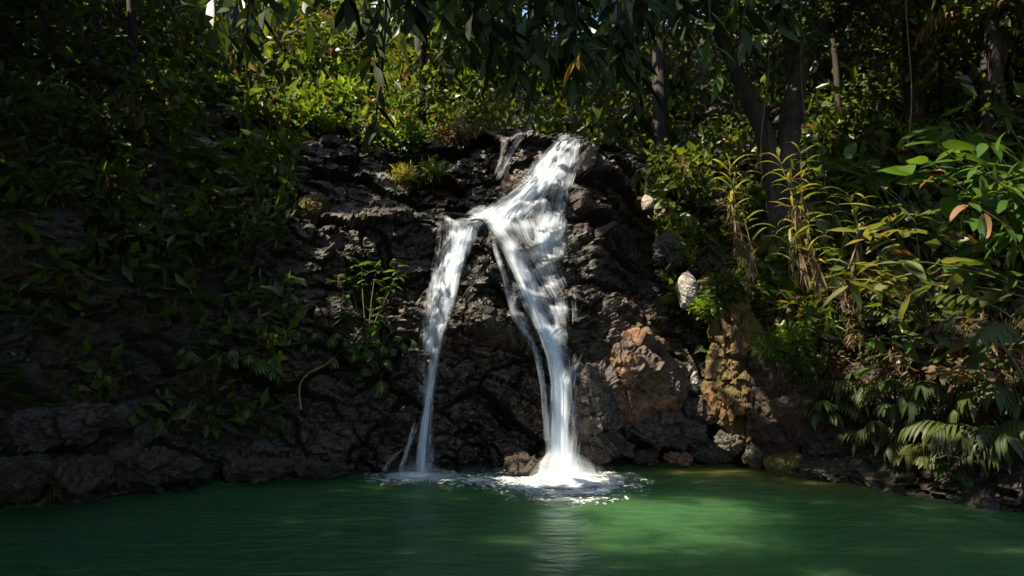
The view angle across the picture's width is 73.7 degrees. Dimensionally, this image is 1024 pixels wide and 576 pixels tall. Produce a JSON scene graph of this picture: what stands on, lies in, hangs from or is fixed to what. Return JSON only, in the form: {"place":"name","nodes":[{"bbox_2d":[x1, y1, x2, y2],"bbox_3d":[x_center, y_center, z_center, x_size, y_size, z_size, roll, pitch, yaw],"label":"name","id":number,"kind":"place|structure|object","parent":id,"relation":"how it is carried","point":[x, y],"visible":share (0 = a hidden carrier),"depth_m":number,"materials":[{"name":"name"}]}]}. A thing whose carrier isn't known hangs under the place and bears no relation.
{"place":"outdoors","nodes":[
{"label":"outdoors","id":0,"kind":"place"},
{"bbox_2d":[0,0,1023,511],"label":"rocky bank","id":1,"kind":"structure","parent":0,"point":[492,400],"depth_m":13.11,"materials":[{"name":"stone"}]},
{"bbox_2d":[16,165,89,209],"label":"shrub","id":2,"kind":"object","parent":1,"relation":"on","point":[51,182],"visible":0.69,"depth_m":12.25,"materials":[{"name":"green plant"}]},
{"bbox_2d":[0,452,113,504],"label":"boulder","id":3,"kind":"object","parent":1,"relation":"on","point":[29,476],"visible":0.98,"depth_m":9.07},
{"bbox_2d":[0,401,138,454],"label":"boulder","id":4,"kind":"object","parent":1,"relation":"on","point":[35,429],"visible":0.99,"depth_m":9.72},
{"bbox_2d":[48,111,125,162],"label":"shrub","id":5,"kind":"object","parent":1,"relation":"on","point":[73,134],"visible":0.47,"depth_m":14.10,"materials":[{"name":"green plant"}]},
{"bbox_2d":[58,0,195,77],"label":"tree","id":6,"kind":"object","parent":1,"relation":"on","point":[132,15],"visible":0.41,"depth_m":18.02,"materials":[{"name":"green plant"}]},
{"bbox_2d":[82,181,171,212],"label":"shrub","id":7,"kind":"object","parent":1,"relation":"on","point":[149,195],"visible":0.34,"depth_m":13.23,"materials":[{"name":"green plant"}]},
{"bbox_2d":[95,439,206,488],"bbox_3d":[-5.663,2.752,10.713,1.661,0.698,1.439,8,-9,-10],"label":"boulder","id":8,"kind":"object","parent":1,"relation":"on","point":[135,461],"visible":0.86,"depth_m":10.30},
{"bbox_2d":[134,81,205,119],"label":"shrub","id":9,"kind":"object","parent":1,"relation":"on","point":[196,101],"visible":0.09,"depth_m":17.28,"materials":[{"name":"green plant"}]},
{"bbox_2d":[161,25,219,68],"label":"shrub","id":10,"kind":"object","parent":1,"relation":"on","point":[189,47],"visible":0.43,"depth_m":20.83,"materials":[{"name":"green plant"}]},
{"bbox_2d":[175,338,222,365],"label":"cliff palm","id":11,"kind":"object","parent":1,"relation":"on","point":[187,356],"visible":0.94,"depth_m":11.84,"materials":[{"name":"green plant"}]},
{"bbox_2d":[184,68,238,102],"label":"shrub","id":12,"kind":"object","parent":1,"relation":"on","point":[219,79],"visible":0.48,"depth_m":18.76,"materials":[{"name":"green plant"}]},
{"bbox_2d":[214,391,262,418],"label":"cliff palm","id":13,"kind":"object","parent":1,"relation":"on","point":[247,412],"visible":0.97,"depth_m":11.94,"materials":[{"name":"green plant"}]},
{"bbox_2d":[214,347,278,380],"bbox_3d":[-4.468,1.287,11.612,1.090,0.583,0.819,3,-8,-23],"label":"cliff palm","id":14,"kind":"object","parent":1,"relation":"on","point":[260,365],"visible":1,"depth_m":11.48,"materials":[{"name":"green plant"}]},
{"bbox_2d":[222,95,286,133],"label":"shrub","id":15,"kind":"object","parent":1,"relation":"on","point":[252,114],"visible":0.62,"depth_m":17.26,"materials":[{"name":"green plant"}]},
{"bbox_2d":[223,455,294,483],"bbox_3d":[-4.251,3.057,11.556,1.150,0.464,0.984,0,-7,0],"label":"boulder","id":16,"kind":"object","parent":1,"relation":"on","point":[254,469],"visible":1,"depth_m":11.26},
{"bbox_2d":[277,92,343,135],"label":"shrub","id":17,"kind":"object","parent":1,"relation":"on","point":[313,119],"visible":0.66,"depth_m":17.53,"materials":[{"name":"green plant"}]},
{"bbox_2d":[297,192,331,225],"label":"mossy rock","id":18,"kind":"object","parent":1,"relation":"on","point":[310,207],"visible":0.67,"depth_m":14.00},
{"bbox_2d":[294,456,346,479],"bbox_3d":[-3.360,3.147,11.919,0.944,0.387,0.896,0,-7,0],"label":"boulder","id":19,"kind":"object","parent":1,"relation":"on","point":[316,467],"visible":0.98,"depth_m":11.73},
{"bbox_2d":[271,42,371,89],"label":"shrub","id":20,"kind":"object","parent":1,"relation":"on","point":[309,64],"visible":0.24,"depth_m":21.36,"materials":[{"name":"green plant"}]},
{"bbox_2d":[294,328,357,352],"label":"cliff palm","id":21,"kind":"object","parent":1,"relation":"on","point":[331,339],"visible":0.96,"depth_m":12.15,"materials":[{"name":"green plant"}]},
{"bbox_2d":[288,65,373,118],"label":"shrub","id":22,"kind":"object","parent":1,"relation":"on","point":[349,83],"visible":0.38,"depth_m":20.20,"materials":[{"name":"green plant"}]},
{"bbox_2d":[327,339,390,369],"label":"cliff palm","id":23,"kind":"object","parent":1,"relation":"on","point":[333,362],"visible":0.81,"depth_m":12.16,"materials":[{"name":"green plant"}]},
{"bbox_2d":[326,257,409,358],"bbox_3d":[-2.658,0.344,12.722,1.499,2.013,1.445,0,-7,0],"label":"climbing shrub","id":24,"kind":"object","parent":1,"relation":"on","point":[371,328],"visible":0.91,"depth_m":12.63,"materials":[{"name":"green plant"}]},
{"bbox_2d":[354,359,394,394],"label":"cliff palm","id":25,"kind":"object","parent":1,"relation":"on","point":[380,385],"visible":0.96,"depth_m":12.10,"materials":[{"name":"green plant"}]},
{"bbox_2d":[373,104,430,158],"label":"shrub","id":26,"kind":"object","parent":1,"relation":"on","point":[408,137],"visible":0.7,"depth_m":17.81,"materials":[{"name":"green plant"}]},
{"bbox_2d":[386,160,427,188],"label":"grass tuft","id":27,"kind":"object","parent":1,"relation":"on","point":[402,173],"visible":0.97,"depth_m":16.25,"materials":[{"name":"yellow plant"}]},
{"bbox_2d":[413,15,426,104],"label":"canopy tree","id":28,"kind":"object","parent":1,"relation":"on","point":[422,48],"visible":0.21,"depth_m":22.96,"materials":[{"name":"brown plant"}]},
{"bbox_2d":[414,155,455,188],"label":"grass tuft","id":29,"kind":"object","parent":1,"relation":"on","point":[430,166],"visible":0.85,"depth_m":16.77,"materials":[{"name":"green plant"}]},
{"bbox_2d":[425,114,475,152],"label":"dry fern","id":30,"kind":"object","parent":1,"relation":"on","point":[458,135],"visible":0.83,"depth_m":17.48,"materials":[{"name":"brown plant"}]},
{"bbox_2d":[156,0,804,176],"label":"overhanging tree","id":31,"kind":"object","parent":1,"relation":"on","point":[524,37],"visible":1,"depth_m":6.71,"materials":[{"name":"green plant"}]},
{"bbox_2d":[0,0,1023,450],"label":"undergrowth","id":32,"kind":"object","parent":1,"relation":"on","point":[408,94],"visible":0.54,"depth_m":14.90,"materials":[{"name":"green plant"}]},
{"bbox_2d":[565,360,619,435],"bbox_3d":[1.525,2.126,13.088,1.269,1.486,1.041,-3,-8,25],"label":"boulder","id":33,"kind":"object","parent":1,"relation":"on","point":[592,398],"visible":0.89,"depth_m":12.79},
{"bbox_2d":[565,427,638,465],"bbox_3d":[1.713,2.994,13.268,1.576,0.864,1.020,9,-7,1],"label":"boulder","id":34,"kind":"object","parent":1,"relation":"on","point":[605,446],"visible":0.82,"depth_m":12.94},
{"bbox_2d":[594,326,690,437],"bbox_3d":[2.533,1.910,13.823,2.525,2.243,2.092,9,-10,-22],"label":"boulder","id":35,"kind":"object","parent":1,"relation":"on","point":[646,366],"visible":0.59,"depth_m":13.13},
{"bbox_2d":[623,120,685,158],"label":"shrub","id":36,"kind":"object","parent":1,"relation":"on","point":[673,131],"visible":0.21,"depth_m":21.08,"materials":[{"name":"green plant"}]},
{"bbox_2d":[652,0,668,165],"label":"canopy tree","id":37,"kind":"object","parent":1,"relation":"on","point":[660,118],"visible":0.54,"depth_m":20.78,"materials":[{"name":"brown plant"}]},
{"bbox_2d":[621,409,707,450],"bbox_3d":[2.998,2.820,13.687,1.695,0.917,1.196,2,-8,-17],"label":"boulder","id":38,"kind":"object","parent":1,"relation":"on","point":[678,429],"visible":0.76,"depth_m":13.32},
{"bbox_2d":[651,232,683,267],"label":"rock","id":39,"kind":"object","parent":1,"relation":"on","point":[668,248],"visible":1,"depth_m":14.83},
{"bbox_2d":[644,58,699,95],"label":"shrub","id":40,"kind":"object","parent":1,"relation":"on","point":[670,80],"visible":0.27,"depth_m":26.84,"materials":[{"name":"green plant"}]},
{"bbox_2d":[675,271,698,309],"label":"limestone rock","id":41,"kind":"object","parent":1,"relation":"attached to","point":[686,285],"visible":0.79,"depth_m":13.78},
{"bbox_2d":[683,395,714,426],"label":"rock","id":42,"kind":"object","parent":1,"relation":"on","point":[697,408],"visible":0.81,"depth_m":13.57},
{"bbox_2d":[685,439,739,466],"bbox_3d":[4.008,3.297,13.686,1.009,0.547,0.857,4,-8,-28],"label":"boulder","id":43,"kind":"object","parent":1,"relation":"on","point":[709,452],"visible":0.77,"depth_m":13.39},
{"bbox_2d":[714,428,746,453],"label":"rock","id":44,"kind":"object","parent":43,"relation":"on","point":[725,441],"visible":0.98,"depth_m":13.17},
{"bbox_2d":[700,293,761,443],"bbox_3d":[4.479,1.569,13.618,1.314,3.070,1.424,2,-7,0],"label":"rock pillar","id":45,"kind":"object","parent":1,"relation":"on","point":[725,387],"visible":0.74,"depth_m":13.27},
{"bbox_2d":[686,291,731,323],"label":"shrub","id":46,"kind":"object","parent":45,"relation":"on","point":[702,306],"visible":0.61,"depth_m":13.48,"materials":[{"name":"green plant"}]},
{"bbox_2d":[697,265,774,307],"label":"shrub","id":47,"kind":"object","parent":45,"relation":"on","point":[725,282],"visible":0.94,"depth_m":13.35,"materials":[{"name":"green plant"}]},
{"bbox_2d":[705,153,759,271],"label":"reed","id":48,"kind":"object","parent":1,"relation":"on","point":[733,209],"visible":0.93,"depth_m":12.49,"materials":[{"name":"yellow plant"}]},
{"bbox_2d":[724,210,777,295],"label":"reed","id":49,"kind":"object","parent":1,"relation":"on","point":[750,261],"visible":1,"depth_m":12.10,"materials":[{"name":"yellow plant"}]},
{"bbox_2d":[716,231,832,275],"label":"grass tuft","id":50,"kind":"object","parent":1,"relation":"on","point":[758,250],"visible":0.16,"depth_m":14.62,"materials":[{"name":"green plant"}]},
{"bbox_2d":[740,323,809,367],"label":"shrub","id":51,"kind":"object","parent":1,"relation":"on","point":[766,348],"visible":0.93,"depth_m":12.62,"materials":[{"name":"green plant"}]},
{"bbox_2d":[594,0,960,261],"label":"forked tree","id":52,"kind":"object","parent":1,"relation":"on","point":[789,128],"visible":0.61,"depth_m":15.05,"materials":[{"name":"green plant"}]},
{"bbox_2d":[763,451,802,475],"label":"boulder","id":53,"kind":"object","parent":1,"relation":"on","point":[785,464],"visible":0.81,"depth_m":12.36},
{"bbox_2d":[746,332,824,456],"bbox_3d":[5.136,2.161,12.992,1.514,2.703,1.727,-2,-7,0],"label":"rock pillar","id":54,"kind":"object","parent":1,"relation":"on","point":[776,423],"visible":0.65,"depth_m":12.53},
{"bbox_2d":[769,347,830,387],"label":"shrub","id":55,"kind":"object","parent":54,"relation":"on","point":[803,363],"visible":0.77,"depth_m":12.43,"materials":[{"name":"green plant"}]},
{"bbox_2d":[740,0,841,106],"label":"tree","id":56,"kind":"object","parent":1,"relation":"on","point":[836,73],"visible":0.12,"depth_m":18.89,"materials":[{"name":"grey plant"}]},
{"bbox_2d":[769,319,823,358],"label":"shrub","id":57,"kind":"object","parent":1,"relation":"on","point":[806,345],"visible":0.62,"depth_m":12.65,"materials":[{"name":"green plant"}]},
{"bbox_2d":[754,274,839,326],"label":"grass tuft","id":58,"kind":"object","parent":1,"relation":"on","point":[796,302],"visible":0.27,"depth_m":13.38,"materials":[{"name":"green plant"}]},
{"bbox_2d":[757,142,839,299],"bbox_3d":[4.961,-1.153,11.734,1.320,2.782,0.900,-3,-8,21],"label":"reed","id":59,"kind":"object","parent":1,"relation":"on","point":[796,217],"visible":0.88,"depth_m":11.76,"materials":[{"name":"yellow plant"}]},
{"bbox_2d":[764,225,847,296],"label":"reed","id":60,"kind":"object","parent":1,"relation":"on","point":[792,259],"visible":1,"depth_m":11.29,"materials":[{"name":"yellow plant"}]},
{"bbox_2d":[799,458,848,482],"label":"boulder","id":61,"kind":"object","parent":1,"relation":"on","point":[828,470],"visible":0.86,"depth_m":11.73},
{"bbox_2d":[792,296,855,340],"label":"grass tuft","id":62,"kind":"object","parent":1,"relation":"on","point":[830,322],"visible":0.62,"depth_m":12.85,"materials":[{"name":"green plant"}]},
{"bbox_2d":[809,342,855,381],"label":"shrub","id":63,"kind":"object","parent":1,"relation":"on","point":[836,362],"visible":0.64,"depth_m":12.61,"materials":[{"name":"green plant"}]},
{"bbox_2d":[806,183,858,212],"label":"shrub","id":64,"kind":"object","parent":1,"relation":"on","point":[839,200],"visible":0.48,"depth_m":15.08,"materials":[{"name":"green plant"}]},
{"bbox_2d":[794,398,871,432],"bbox_3d":[5.522,2.234,12.057,0.908,0.604,1.383,5,-9,-33],"label":"understory palm","id":65,"kind":"object","parent":1,"relation":"on","point":[834,416],"visible":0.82,"depth_m":11.85,"materials":[{"name":"green plant"}]},
{"bbox_2d":[794,137,879,244],"bbox_3d":[5.837,-1.827,12.979,2.034,1.801,1.573,3,-8,-19],"label":"broadleaf plant","id":66,"kind":"object","parent":1,"relation":"on","point":[819,148],"visible":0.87,"depth_m":12.72,"materials":[{"name":"green plant"}]},
{"bbox_2d":[807,107,876,145],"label":"shrub","id":67,"kind":"object","parent":1,"relation":"on","point":[836,125],"visible":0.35,"depth_m":18.03,"materials":[{"name":"green plant"}]},
{"bbox_2d":[817,187,879,277],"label":"reed","id":68,"kind":"object","parent":1,"relation":"on","point":[856,253],"visible":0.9,"depth_m":10.94,"materials":[{"name":"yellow plant"}]},
{"bbox_2d":[815,370,908,417],"bbox_3d":[6.111,1.824,11.855,1.547,0.797,0.803,-3,-8,21],"label":"understory palm","id":69,"kind":"object","parent":1,"relation":"on","point":[840,389],"visible":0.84,"depth_m":11.77,"materials":[{"name":"green plant"}]},
{"bbox_2d":[823,0,920,91],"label":"tree","id":70,"kind":"object","parent":1,"relation":"on","point":[875,52],"visible":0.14,"depth_m":20.64,"materials":[{"name":"green plant"}]},
{"bbox_2d":[846,307,897,342],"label":"shrub","id":71,"kind":"object","parent":1,"relation":"on","point":[869,329],"visible":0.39,"depth_m":12.32,"materials":[{"name":"green plant"}]},
{"bbox_2d":[830,142,916,217],"bbox_3d":[6.834,-1.910,12.459,2.020,1.719,1.147,0,-7,0],"label":"broadleaf plant","id":72,"kind":"object","parent":1,"relation":"on","point":[850,150],"visible":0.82,"depth_m":12.46,"materials":[{"name":"green plant"}]},
{"bbox_2d":[833,420,915,468],"bbox_3d":[6.016,2.565,11.361,0.874,0.749,1.245,4,-9,-30],"label":"understory palm","id":73,"kind":"object","parent":1,"relation":"on","point":[871,439],"visible":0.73,"depth_m":11.24,"materials":[{"name":"green plant"}]},
{"bbox_2d":[822,261,927,329],"bbox_3d":[5.854,0.116,10.210,2.784,0.929,1.223,5,-9,-34],"label":"broadleaf plant","id":74,"kind":"object","parent":1,"relation":"on","point":[879,289],"visible":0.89,"depth_m":9.94,"materials":[{"name":"green plant"}]},
{"bbox_2d":[826,222,932,327],"bbox_3d":[5.931,-0.118,10.319,2.621,1.418,1.120,6,-10,-40],"label":"broadleaf plant","id":75,"kind":"object","parent":1,"relation":"on","point":[868,234],"visible":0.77,"depth_m":10.02,"materials":[{"name":"green plant"}]},
{"bbox_2d":[843,379,931,423],"bbox_3d":[6.296,1.883,11.375,1.502,0.742,1.067,-5,-9,34],"label":"understory palm","id":76,"kind":"object","parent":1,"relation":"on","point":[884,408],"visible":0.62,"depth_m":11.16,"materials":[{"name":"green plant"}]},
{"bbox_2d":[759,128,1023,394],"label":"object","id":77,"kind":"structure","parent":1,"relation":"on","point":[912,373],"depth_m":11.67,"materials":[{"name":"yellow plant"}]},
{"bbox_2d":[838,186,948,326],"bbox_3d":[6.121,-0.409,10.223,2.394,1.967,1.115,5,-9,-33],"label":"broadleaf plant","id":78,"kind":"object","parent":1,"relation":"on","point":[896,217],"visible":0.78,"depth_m":10.13,"materials":[{"name":"green plant"}]},
{"bbox_2d":[855,330,938,391],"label":"broadleaf plant","id":79,"kind":"object","parent":1,"relation":"on","point":[908,347],"visible":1,"depth_m":10.78,"materials":[{"name":"green plant"}]},
{"bbox_2d":[793,0,1016,130],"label":"tree","id":80,"kind":"object","parent":1,"relation":"on","point":[943,40],"visible":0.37,"depth_m":15.81,"materials":[{"name":"green plant"}]},
{"bbox_2d":[874,424,945,474],"bbox_3d":[6.612,2.600,10.891,1.414,0.967,1.049,0,-7,0],"label":"understory palm","id":81,"kind":"object","parent":1,"relation":"on","point":[910,450],"visible":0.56,"depth_m":10.90,"materials":[{"name":"green plant"}]},
{"bbox_2d":[901,0,927,129],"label":"canopy tree","id":82,"kind":"object","parent":1,"relation":"on","point":[918,97],"visible":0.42,"depth_m":15.76,"materials":[{"name":"brown plant"}]},
{"bbox_2d":[880,377,981,427],"bbox_3d":[6.857,1.806,10.884,1.548,0.864,1.351,0,-7,0],"label":"understory palm","id":83,"kind":"object","parent":1,"relation":"on","point":[902,404],"visible":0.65,"depth_m":10.64,"materials":[{"name":"green plant"}]},
{"bbox_2d":[889,455,990,486],"bbox_3d":[6.299,2.705,10.036,1.351,0.453,0.631,-5,-9,33],"label":"understory palm","id":84,"kind":"object","parent":1,"relation":"on","point":[967,479],"visible":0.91,"depth_m":9.82,"materials":[{"name":"green plant"}]},
{"bbox_2d":[864,257,1023,322],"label":"broadleaf plant","id":85,"kind":"object","parent":1,"relation":"on","point":[956,279],"visible":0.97,"depth_m":8.99,"materials":[{"name":"green plant"}]},
{"bbox_2d":[878,156,1022,250],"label":"broadleaf plant","id":86,"kind":"object","parent":1,"relation":"on","point":[948,203],"visible":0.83,"depth_m":9.12,"materials":[{"name":"green plant"}]},
{"bbox_2d":[882,0,1023,132],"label":"tree","id":87,"kind":"object","parent":1,"relation":"on","point":[981,17],"visible":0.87,"depth_m":14.36,"materials":[{"name":"green plant"}]},
{"bbox_2d":[897,105,1018,208],"bbox_3d":[6.873,-1.714,10.182,3.087,1.734,1.022,3,-8,-20],"label":"broadleaf plant","id":88,"kind":"object","parent":1,"relation":"on","point":[930,132],"visible":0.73,"depth_m":10.07,"materials":[{"name":"green plant"}]},
{"bbox_2d":[898,415,1023,473],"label":"understory palm","id":89,"kind":"object","parent":1,"relation":"on","point":[938,437],"visible":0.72,"depth_m":9.62,"materials":[{"name":"green plant"}]},
{"bbox_2d":[909,358,1020,391],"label":"fallen leaves","id":90,"kind":"object","parent":1,"relation":"on","point":[964,375],"visible":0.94,"depth_m":9.36,"materials":[{"name":"brown plant"}]},
{"bbox_2d":[911,0,1023,156],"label":"tree","id":91,"kind":"object","parent":1,"relation":"on","point":[993,51],"visible":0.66,"depth_m":14.04,"materials":[{"name":"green plant"}]},
{"bbox_2d":[919,138,1022,219],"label":"broadleaf plant","id":92,"kind":"object","parent":1,"relation":"on","point":[951,145],"visible":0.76,"depth_m":8.93,"materials":[{"name":"green plant"}]},
{"bbox_2d":[919,348,1023,381],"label":"understory palm","id":93,"kind":"object","parent":1,"relation":"on","point":[937,362],"visible":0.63,"depth_m":9.82,"materials":[{"name":"green plant"}]},
{"bbox_2d":[921,419,1023,473],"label":"understory palm","id":94,"kind":"object","parent":1,"relation":"on","point":[999,433],"visible":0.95,"depth_m":9.18,"materials":[{"name":"green plant"}]},
{"bbox_2d":[930,293,1023,352],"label":"understory palm","id":95,"kind":"object","parent":1,"relation":"on","point":[986,336],"visible":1,"depth_m":7.84,"materials":[{"name":"green plant"}]},
{"bbox_2d":[933,340,1023,384],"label":"plant","id":96,"kind":"object","parent":1,"relation":"on","point":[976,359],"visible":0.66,"depth_m":9.04,"materials":[{"name":"green plant"}]},
{"bbox_2d":[938,372,1023,425],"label":"understory palm","id":97,"kind":"object","parent":1,"relation":"on","point":[999,393],"visible":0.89,"depth_m":9.63,"materials":[{"name":"green plant"}]},
{"bbox_2d":[950,202,1023,267],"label":"broadleaf plant","id":98,"kind":"object","parent":1,"relation":"on","point":[984,225],"visible":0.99,"depth_m":8.55,"materials":[{"name":"green plant"}]},
{"bbox_2d":[952,153,1023,220],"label":"broadleaf plant","id":99,"kind":"object","parent":1,"relation":"on","point":[983,184],"visible":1,"depth_m":8.10,"materials":[{"name":"green plant"}]},
{"bbox_2d":[967,117,1023,230],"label":"broadleaf plant","id":100,"kind":"object","parent":1,"relation":"on","point":[1006,201],"visible":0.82,"depth_m":8.47,"materials":[{"name":"green plant"}]},
{"bbox_2d":[0,463,1023,575],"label":"pool water","id":101,"kind":"structure","parent":0,"point":[693,519],"depth_m":8.04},
{"bbox_2d":[357,468,473,484],"bbox_3d":[-1.796,3.384,12.423,2.166,0.066,2.418,0,-7,0],"label":"splash foam","id":102,"kind":"object","parent":101,"relation":"on","point":[418,476],"visible":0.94,"depth_m":12.18,"materials":[{"name":"white"}]},
{"bbox_2d":[409,208,491,471],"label":"waterfall","id":103,"kind":"structure","parent":101,"relation":"on","point":[450,267],"depth_m":13.23,"materials":[{"name":"liquid"}]},
{"bbox_2d":[503,451,538,476],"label":"boulder","id":104,"kind":"object","parent":101,"relation":"on","point":[520,463],"visible":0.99,"depth_m":12.28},
{"bbox_2d":[489,135,599,489],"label":"waterfall","id":105,"kind":"structure","parent":101,"relation":"on","point":[547,239],"depth_m":13.89,"materials":[{"name":"liquid"}]},
{"bbox_2d":[472,465,653,504],"bbox_3d":[0.850,3.290,12.129,3.156,0.175,5.295,0,-7,0],"label":"splash foam","id":106,"kind":"object","parent":101,"relation":"on","point":[561,478],"visible":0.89,"depth_m":11.52,"materials":[{"name":"white"}]},
{"bbox_2d":[633,448,659,464],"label":"rock","id":107,"kind":"object","parent":101,"relation":"on","point":[645,455],"visible":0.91,"depth_m":13.40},
{"bbox_2d":[662,450,692,466],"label":"rock","id":108,"kind":"object","parent":101,"relation":"on","point":[683,458],"visible":1,"depth_m":13.40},
{"bbox_2d":[742,444,765,470],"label":"boulder","id":109,"kind":"object","parent":101,"relation":"in","point":[753,459],"visible":0.63,"depth_m":12.82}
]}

